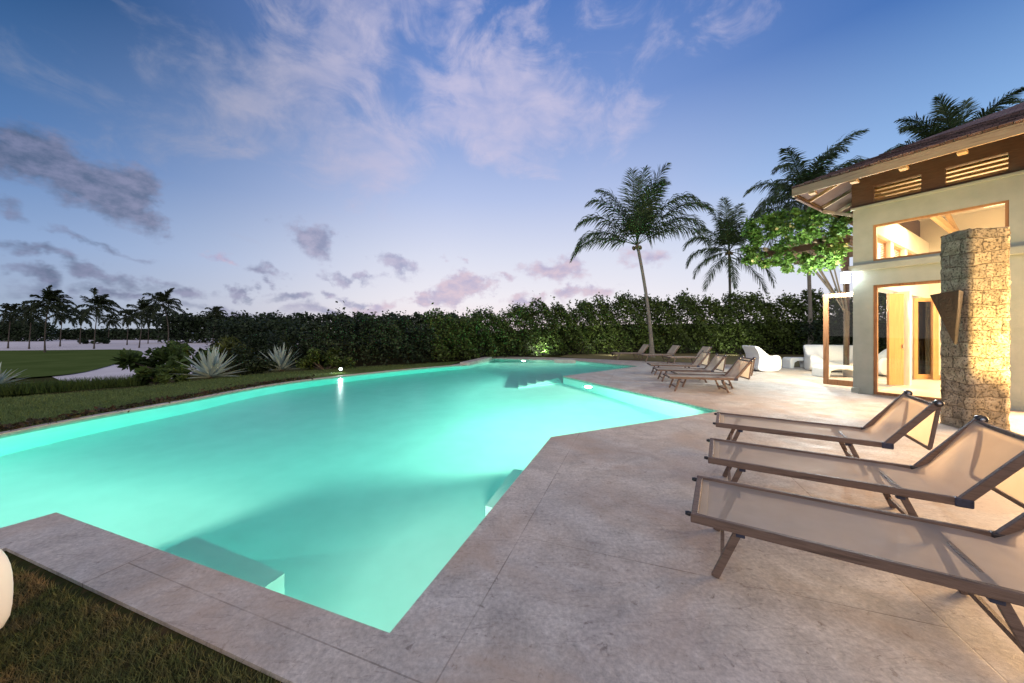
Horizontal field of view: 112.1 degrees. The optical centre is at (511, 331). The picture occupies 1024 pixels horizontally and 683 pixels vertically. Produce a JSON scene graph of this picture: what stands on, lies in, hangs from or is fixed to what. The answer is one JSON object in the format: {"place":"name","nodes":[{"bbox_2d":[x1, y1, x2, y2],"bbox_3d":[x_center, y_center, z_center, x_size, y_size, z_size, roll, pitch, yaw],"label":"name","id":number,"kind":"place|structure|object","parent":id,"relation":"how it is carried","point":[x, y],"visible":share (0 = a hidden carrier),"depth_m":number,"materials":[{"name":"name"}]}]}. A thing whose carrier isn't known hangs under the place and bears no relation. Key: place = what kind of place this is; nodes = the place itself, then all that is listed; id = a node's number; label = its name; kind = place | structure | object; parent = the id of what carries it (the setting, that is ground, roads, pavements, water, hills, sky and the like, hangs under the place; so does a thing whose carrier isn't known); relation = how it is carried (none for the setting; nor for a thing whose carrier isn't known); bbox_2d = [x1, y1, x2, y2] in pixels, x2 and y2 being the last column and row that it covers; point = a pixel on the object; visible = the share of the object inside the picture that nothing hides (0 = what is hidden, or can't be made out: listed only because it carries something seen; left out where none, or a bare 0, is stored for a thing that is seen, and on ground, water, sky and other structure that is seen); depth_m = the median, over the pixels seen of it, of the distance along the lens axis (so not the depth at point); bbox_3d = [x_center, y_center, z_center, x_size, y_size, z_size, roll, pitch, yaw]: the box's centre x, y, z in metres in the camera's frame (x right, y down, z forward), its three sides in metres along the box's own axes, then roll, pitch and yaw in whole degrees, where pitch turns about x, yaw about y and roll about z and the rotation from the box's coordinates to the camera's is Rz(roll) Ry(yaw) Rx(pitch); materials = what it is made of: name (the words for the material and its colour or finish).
{"place":"outdoors","nodes":[
{"label":"outdoors","id":0,"kind":"place"},
{"bbox_2d":[0,373,149,397],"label":"tall grass","id":1,"kind":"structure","parent":0,"point":[36,387],"depth_m":9.02,"materials":[{"name":"green plant"}]},
{"bbox_2d":[0,337,219,380],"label":"sand","id":2,"kind":"structure","parent":0,"point":[111,370],"depth_m":66.05,"materials":[{"name":"white sand"}]},
{"bbox_2d":[0,303,29,347],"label":"palm","id":3,"kind":"object","parent":2,"relation":"on","point":[9,317],"visible":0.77,"depth_m":61.62,"materials":[{"name":"green plant"}]},
{"bbox_2d":[12,304,50,348],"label":"palm","id":4,"kind":"object","parent":2,"relation":"on","point":[34,318],"visible":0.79,"depth_m":59.60,"materials":[{"name":"green plant"}]},
{"bbox_2d":[45,304,78,346],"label":"palm","id":5,"kind":"object","parent":2,"relation":"on","point":[69,318],"visible":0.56,"depth_m":69.93,"materials":[{"name":"green plant"}]},
{"bbox_2d":[68,309,94,343],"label":"palm","id":6,"kind":"object","parent":2,"relation":"on","point":[87,321],"visible":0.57,"depth_m":83.60,"materials":[{"name":"green plant"}]},
{"bbox_2d":[77,337,110,343],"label":"shrub","id":7,"kind":"object","parent":2,"relation":"on","point":[104,340],"visible":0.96,"depth_m":85.42,"materials":[{"name":"green plant"}]},
{"bbox_2d":[74,287,124,348],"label":"palm","id":8,"kind":"object","parent":2,"relation":"on","point":[101,302],"visible":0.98,"depth_m":60.38,"materials":[{"name":"green plant"}]},
{"bbox_2d":[98,314,120,337],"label":"palm","id":9,"kind":"object","parent":2,"relation":"on","point":[109,321],"visible":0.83,"depth_m":89.75,"materials":[{"name":"green plant"}]},
{"bbox_2d":[115,309,139,344],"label":"palm","id":10,"kind":"object","parent":2,"relation":"on","point":[124,319],"visible":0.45,"depth_m":77.56,"materials":[{"name":"green plant"}]},
{"bbox_2d":[119,296,163,347],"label":"palm","id":11,"kind":"object","parent":2,"relation":"on","point":[135,313],"visible":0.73,"depth_m":64.13,"materials":[{"name":"green plant"}]},
{"bbox_2d":[140,313,160,343],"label":"palm","id":12,"kind":"object","parent":2,"relation":"on","point":[152,321],"visible":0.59,"depth_m":87.57,"materials":[{"name":"green plant"}]},
{"bbox_2d":[154,313,164,341],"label":"palm","id":13,"kind":"object","parent":2,"relation":"on","point":[162,314],"visible":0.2,"depth_m":99.99,"materials":[{"name":"green plant"}]},
{"bbox_2d":[137,288,186,343],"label":"palm","id":14,"kind":"object","parent":2,"relation":"on","point":[159,297],"visible":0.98,"depth_m":48.86,"materials":[{"name":"green plant"}]},
{"bbox_2d":[202,306,226,342],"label":"palm","id":15,"kind":"object","parent":2,"relation":"on","point":[217,310],"visible":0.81,"depth_m":91.63,"materials":[{"name":"green plant"}]},
{"bbox_2d":[0,361,457,431],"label":"lawn","id":16,"kind":"structure","parent":0,"point":[89,405],"depth_m":7.95,"materials":[{"name":"green plant"}]},
{"bbox_2d":[0,374,317,430],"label":"ground cover","id":17,"kind":"object","parent":16,"relation":"on","point":[28,422],"visible":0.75,"depth_m":6.88,"materials":[{"name":"green plant"}]},
{"bbox_2d":[295,347,355,370],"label":"shrub","id":18,"kind":"object","parent":16,"relation":"on","point":[312,358],"visible":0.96,"depth_m":13.93,"materials":[{"name":"green plant"}]},
{"bbox_2d":[0,359,711,632],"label":"pool water","id":19,"kind":"structure","parent":0,"point":[372,500],"depth_m":3.90,"materials":[{"name":"teal liquid"}]},
{"bbox_2d":[0,333,803,682],"bbox_3d":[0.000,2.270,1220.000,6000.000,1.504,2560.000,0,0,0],"label":"ground","id":20,"kind":"structure","parent":0,"point":[64,583],"depth_m":1.73,"materials":[{"name":"green plant"}]},
{"bbox_2d":[0,549,12,628],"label":"moulded armchair","id":21,"kind":"object","parent":20,"relation":"on","point":[6,587],"visible":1,"depth_m":1.65,"materials":[{"name":"white plastic"}]},
{"bbox_2d":[0,363,28,386],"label":"agave","id":22,"kind":"object","parent":20,"relation":"on","point":[3,380],"visible":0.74,"depth_m":9.56,"materials":[{"name":"green plant"}]},
{"bbox_2d":[0,319,57,341],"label":"woods","id":23,"kind":"object","parent":20,"relation":"on","point":[18,332],"visible":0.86,"depth_m":108.10,"materials":[{"name":"green plant"}]},
{"bbox_2d":[0,349,142,377],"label":"golf green","id":24,"kind":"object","parent":20,"relation":"on","point":[33,363],"visible":0.82,"depth_m":33.95,"materials":[{"name":"green plant"}]},
{"bbox_2d":[20,285,78,351],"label":"palm","id":25,"kind":"object","parent":24,"relation":"on","point":[48,297],"visible":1,"depth_m":49.06,"materials":[{"name":"green plant"}]},
{"bbox_2d":[50,324,174,339],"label":"woods","id":26,"kind":"object","parent":20,"relation":"on","point":[88,334],"visible":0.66,"depth_m":127.52,"materials":[{"name":"green plant"}]},
{"bbox_2d":[0,555,289,682],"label":"grass","id":27,"kind":"structure","parent":20,"relation":"on","point":[14,616],"depth_m":1.65,"materials":[{"name":"green plant"}]},
{"bbox_2d":[129,363,192,385],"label":"broadleaf shrub","id":28,"kind":"object","parent":20,"relation":"on","point":[164,373],"visible":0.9,"depth_m":10.61,"materials":[{"name":"green plant"}]},
{"bbox_2d":[110,340,219,374],"bbox_3d":[-12.919,1.008,13.201,3.778,1.512,2.200,0,0,0],"label":"broadleaf shrub","id":29,"kind":"object","parent":20,"relation":"on","point":[171,353],"visible":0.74,"depth_m":12.79,"materials":[{"name":"green leaf"},{"name":"bark"}]},
{"bbox_2d":[177,345,243,378],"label":"agave","id":30,"kind":"object","parent":20,"relation":"on","point":[212,367],"visible":0.98,"depth_m":11.33,"materials":[{"name":"green plant"}]},
{"bbox_2d":[203,336,266,372],"bbox_3d":[-12.410,1.017,15.671,2.815,1.891,1.746,0,0,-10],"label":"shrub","id":31,"kind":"object","parent":20,"relation":"on","point":[226,344],"visible":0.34,"depth_m":15.39,"materials":[{"name":"green plant"}]},
{"bbox_2d":[201,344,277,375],"bbox_3d":[-10.320,1.069,13.266,2.571,1.224,1.861,0,0,0],"label":"shrub","id":32,"kind":"object","parent":20,"relation":"on","point":[250,365],"visible":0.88,"depth_m":12.94,"materials":[{"name":"green plant"}]},
{"bbox_2d":[205,312,312,349],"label":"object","id":33,"kind":"object","parent":20,"relation":"on","point":[239,330],"visible":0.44,"depth_m":42.74,"materials":[{"name":"green plant"}]},
{"bbox_2d":[230,329,292,365],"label":"shrub","id":34,"kind":"object","parent":20,"relation":"on","point":[263,343],"visible":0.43,"depth_m":15.43,"materials":[{"name":"green plant"}]},
{"bbox_2d":[259,343,303,370],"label":"agave","id":35,"kind":"object","parent":20,"relation":"on","point":[279,357],"visible":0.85,"depth_m":13.56,"materials":[{"name":"green plant"}]},
{"bbox_2d":[151,308,480,342],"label":"woods","id":36,"kind":"object","parent":20,"relation":"on","point":[186,331],"visible":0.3,"depth_m":93.01,"materials":[{"name":"green plant"}]},
{"bbox_2d":[275,301,436,367],"bbox_3d":[-6.665,0.067,15.438,6.488,2.966,2.751,0,0,-23],"label":"hedge","id":37,"kind":"object","parent":20,"relation":"on","point":[406,348],"visible":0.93,"depth_m":15.29,"materials":[{"name":"green plant"}]},
{"bbox_2d":[418,297,560,361],"bbox_3d":[-1.010,-0.526,20.115,9.003,4.192,2.607,0,0,-38],"label":"hedge","id":38,"kind":"object","parent":20,"relation":"on","point":[463,342],"visible":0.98,"depth_m":20.09,"materials":[{"name":"green plant"}]},
{"bbox_2d":[0,356,1023,682],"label":"pool deck","id":39,"kind":"structure","parent":20,"relation":"on","point":[586,556],"depth_m":2.00,"materials":[{"name":"beige stone"}]},
{"bbox_2d":[460,357,491,365],"bbox_3d":[-1.767,1.500,17.647,0.450,0.200,3.541,0,0,14],"label":"stone ledge","id":40,"kind":"object","parent":39,"relation":"on","point":[475,361],"visible":0.68,"depth_m":16.99,"materials":[{"name":"grey stone"}]},
{"bbox_2d":[611,344,649,359],"bbox_3d":[6.408,1.081,18.773,1.917,0.852,0.710,0,0,-2],"label":"sun lounger","id":41,"kind":"object","parent":39,"relation":"on","point":[643,348],"visible":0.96,"depth_m":18.67,"materials":[{"name":"beige fabric"}]},
{"bbox_2d":[638,345,680,361],"bbox_3d":[7.434,1.081,17.497,1.917,0.852,0.710,0,0,-2],"label":"sun lounger","id":42,"kind":"object","parent":39,"relation":"on","point":[673,349],"visible":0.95,"depth_m":17.42,"materials":[{"name":"beige fabric"}]},
{"bbox_2d":[647,351,710,374],"bbox_3d":[5.789,1.081,12.089,1.917,0.852,0.710,0,0,12],"label":"sun lounger","id":43,"kind":"object","parent":39,"relation":"on","point":[703,357],"visible":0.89,"depth_m":11.94,"materials":[{"name":"beige fabric"}]},
{"bbox_2d":[663,346,711,362],"bbox_3d":[8.063,1.081,15.873,1.917,0.852,0.710,0,0,0],"label":"sun lounger","id":44,"kind":"object","parent":39,"relation":"on","point":[705,349],"visible":0.77,"depth_m":15.93,"materials":[{"name":"beige fabric"}]},
{"bbox_2d":[653,353,726,382],"bbox_3d":[5.369,1.081,10.539,1.917,0.852,0.710,0,0,12],"label":"sun lounger","id":45,"kind":"object","parent":39,"relation":"on","point":[717,362],"visible":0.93,"depth_m":10.40,"materials":[{"name":"beige fabric"}]},
{"bbox_2d":[663,357,753,392],"bbox_3d":[4.959,1.081,8.850,1.917,0.852,0.710,0,0,12],"label":"sun lounger","id":46,"kind":"object","parent":39,"relation":"on","point":[740,367],"visible":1,"depth_m":8.70,"materials":[{"name":"beige fabric"}]},
{"bbox_2d":[671,355,755,388],"bbox_3d":[5.479,1.081,9.509,1.917,0.852,0.710,0,0,12],"label":"sun lounger","id":47,"kind":"object","parent":39,"relation":"on","point":[707,373],"visible":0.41,"depth_m":9.63,"materials":[{"name":"beige fabric"}]},
{"bbox_2d":[742,345,781,371],"bbox_3d":[9.674,1.011,13.405,0.927,0.962,0.999,0,0,8],"label":"moulded armchair","id":48,"kind":"object","parent":39,"relation":"on","point":[765,361],"visible":0.89,"depth_m":12.94,"materials":[{"name":"white plastic"}]},
{"bbox_2d":[782,357,803,367],"bbox_3d":[11.896,1.280,14.400,0.850,0.440,0.500,0,0,5],"label":"moulded table","id":49,"kind":"object","parent":39,"relation":"on","point":[788,362],"visible":0.79,"depth_m":14.34,"materials":[{"name":"white plastic"}]},
{"bbox_2d":[763,233,852,364],"bbox_3d":[11.025,-0.760,11.905,3.100,4.520,2.980,0,0,-32],"label":"pergola","id":50,"kind":"object","parent":39,"relation":"on","point":[800,249],"visible":0.23,"depth_m":12.27,"materials":[{"name":"brown wood"}]},
{"bbox_2d":[803,345,852,371],"bbox_3d":[12.420,1.001,13.137,1.899,0.982,1.078,0,0,28],"label":"moulded sofa","id":51,"kind":"object","parent":39,"relation":"on","point":[813,354],"visible":0.49,"depth_m":13.29,"materials":[{"name":"white plastic"}]},
{"bbox_2d":[713,390,944,457],"bbox_3d":[3.501,1.081,4.095,1.917,0.852,0.710,0,0,32],"label":"sun lounger","id":52,"kind":"object","parent":39,"relation":"on","point":[906,413],"visible":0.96,"depth_m":3.83,"materials":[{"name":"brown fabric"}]},
{"bbox_2d":[812,365,852,376],"bbox_3d":[10.867,1.310,11.550,1.150,0.380,0.550,0,0,8],"label":"moulded table","id":53,"kind":"object","parent":39,"relation":"on","point":[847,370],"visible":0.64,"depth_m":11.50,"materials":[{"name":"white plastic"}]},
{"bbox_2d":[685,475,1023,652],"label":"sun lounger","id":54,"kind":"object","parent":39,"relation":"on","point":[975,564],"visible":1,"depth_m":1.94,"materials":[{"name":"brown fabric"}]},
{"bbox_2d":[704,415,1023,516],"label":"sun lounger","id":55,"kind":"object","parent":39,"relation":"on","point":[970,462],"visible":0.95,"depth_m":2.68,"materials":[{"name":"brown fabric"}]},
{"bbox_2d":[878,349,886,375],"bbox_3d":[12.917,1.011,11.893,1.078,0.962,0.949,0,0,10],"label":"moulded armchair","id":56,"kind":"object","parent":39,"relation":"on","point":[882,362],"visible":0.2,"depth_m":11.55,"materials":[{"name":"white plastic"}]},
{"bbox_2d":[791,102,1023,410],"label":"house","id":57,"kind":"structure","parent":39,"relation":"on","point":[908,206],"depth_m":8.12,"materials":[{"name":"paint"}]},
{"bbox_2d":[823,292,852,386],"bbox_3d":[8.927,0.200,9.301,0.050,2.500,0.820,0,0,-32],"label":"door","id":58,"kind":"structure","parent":57,"relation":"in","point":[826,380],"depth_m":9.56,"materials":[{"name":"brown wood"}]},
{"bbox_2d":[840,271,849,282],"bbox_3d":[8.334,-1.367,8.578,0.211,0.295,0.211,0,0,-32],"label":"wall lamp","id":59,"kind":"object","parent":57,"relation":"attached to","point":[845,276],"visible":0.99,"depth_m":8.54,"materials":[{"name":"white glass"}]},
{"bbox_2d":[877,238,885,258],"bbox_3d":[9.636,-2.125,9.102,1.160,0.646,0.100,0,0,-32],"label":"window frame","id":60,"kind":"structure","parent":57,"relation":"in","point":[882,243],"depth_m":9.34,"materials":[{"name":"brown wood"}]},
{"bbox_2d":[887,293,903,384],"bbox_3d":[10.476,0.200,9.430,0.460,2.500,0.120,0,0,-6],"label":"door","id":61,"kind":"structure","parent":57,"relation":"in","point":[895,302],"depth_m":9.40,"materials":[{"name":"brown wood"}]},
{"bbox_2d":[894,246,900,256],"bbox_3d":[10.914,-2.125,9.888,1.160,0.646,0.100,0,0,-32],"label":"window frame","id":62,"kind":"structure","parent":57,"relation":"in","point":[897,250],"depth_m":10.14,"materials":[{"name":"brown wood"}]},
{"bbox_2d":[913,298,932,378],"bbox_3d":[12.735,0.200,10.668,0.620,2.500,0.050,0,0,1],"label":"door","id":63,"kind":"structure","parent":57,"relation":"in","point":[922,307],"depth_m":10.67,"materials":[{"name":"brown wood"}]},
{"bbox_2d":[933,303,940,379],"bbox_3d":[13.135,0.200,10.260,0.800,2.500,0.050,0,0,38],"label":"door","id":64,"kind":"structure","parent":57,"relation":"in","point":[936,376],"depth_m":10.46,"materials":[{"name":"brown wood"}]},
{"bbox_2d":[873,200,1008,260],"bbox_3d":[9.188,-2.125,7.501,0.100,0.866,1.856,0,0,-32],"label":"window frame","id":65,"kind":"structure","parent":57,"relation":"in","point":[1006,202],"depth_m":7.57,"materials":[{"name":"brown wood"}]},
{"bbox_2d":[940,226,1010,430],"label":"stone pillar","id":66,"kind":"structure","parent":39,"relation":"on","point":[975,373],"depth_m":5.20,"materials":[{"name":"beige stone"}]},
{"bbox_2d":[930,290,962,343],"bbox_3d":[6.739,-0.221,5.347,0.236,0.825,0.282,0,0,-22],"label":"torch sconce","id":67,"kind":"object","parent":66,"relation":"attached to","point":[948,305],"visible":1,"depth_m":5.30,"materials":[{"name":"metal"}]},
{"bbox_2d":[548,290,660,354],"bbox_3d":[6.250,-0.734,23.696,7.893,4.621,2.468,0,0,-12],"label":"hedge","id":68,"kind":"object","parent":20,"relation":"on","point":[601,336],"visible":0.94,"depth_m":23.43,"materials":[{"name":"green plant"}]},
{"bbox_2d":[683,196,776,312],"bbox_3d":[15.717,-4.300,25.071,5.563,12.007,5.701,0,0,41],"label":"coconut palm","id":69,"kind":"object","parent":20,"relation":"on","point":[728,236],"visible":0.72,"depth_m":25.07,"materials":[{"name":"green plant"}]},
{"bbox_2d":[651,288,886,354],"bbox_3d":[18.588,-0.854,22.930,17.754,4.876,3.239,0,0,13],"label":"hedge","id":70,"kind":"object","parent":20,"relation":"on","point":[775,332],"visible":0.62,"depth_m":23.58,"materials":[{"name":"green plant"}]},
{"bbox_2d":[738,207,852,364],"bbox_3d":[9.486,-1.320,11.754,3.095,5.644,4.622,0,0,42],"label":"tree","id":71,"kind":"object","parent":20,"relation":"on","point":[774,223],"visible":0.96,"depth_m":10.98,"materials":[{"name":"green plant"}]},
{"bbox_2d":[1005,98,1023,105],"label":"coconut palm","id":72,"kind":"object","parent":20,"relation":"on","point":[1019,102],"visible":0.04,"depth_m":16.18,"materials":[{"name":"green plant"}]},
{"bbox_2d":[0,0,1023,331],"label":"sky","id":73,"kind":"structure","parent":0,"point":[288,157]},
{"bbox_2d":[561,353,803,366],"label":"lawn","id":74,"kind":"structure","parent":0,"point":[731,358],"depth_m":20.40,"materials":[{"name":"green plant"}]},
{"bbox_2d":[569,161,716,357],"bbox_3d":[7.232,-4.048,18.776,8.124,11.519,4.693,0,0,0],"label":"coconut palm","id":75,"kind":"object","parent":74,"relation":"on","point":[642,219],"visible":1,"depth_m":19.31,"materials":[{"name":"green plant"}]},
{"bbox_2d":[740,128,868,344],"bbox_3d":[18.520,-4.890,21.419,7.381,13.184,7.222,0,0,0],"label":"coconut palm","id":76,"kind":"object","parent":74,"relation":"on","point":[783,188],"visible":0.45,"depth_m":20.91,"materials":[{"name":"green plant"}]},
{"bbox_2d":[795,302,886,352],"bbox_3d":[19.279,-0.107,19.976,5.051,3.451,3.633,0,0,0],"label":"shrub","id":77,"kind":"object","parent":74,"relation":"on","point":[835,331],"visible":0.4,"depth_m":19.66,"materials":[{"name":"green plant"}]},
{"bbox_2d":[884,86,1023,152],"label":"coconut palm","id":78,"kind":"object","parent":74,"relation":"on","point":[921,129],"visible":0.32,"depth_m":17.33,"materials":[{"name":"green plant"}]},
{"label":"pool basin","id":79,"kind":"structure","parent":0,"visible":0},
{"bbox_2d":[0,359,716,436],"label":"waterline tiles","id":80,"kind":"object","parent":79,"relation":"attached to","point":[27,430],"visible":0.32,"depth_m":7.90,"materials":[{"name":"teal tile"}]},
{"bbox_2d":[554,359,575,362],"bbox_3d":[2.688,1.490,17.495,1.065,0.220,0.500,0,0,12],"label":"stone ledge","id":81,"kind":"object","parent":79,"relation":"on","point":[564,360],"visible":0.66,"depth_m":17.29,"materials":[{"name":"grey stone"}]}
]}

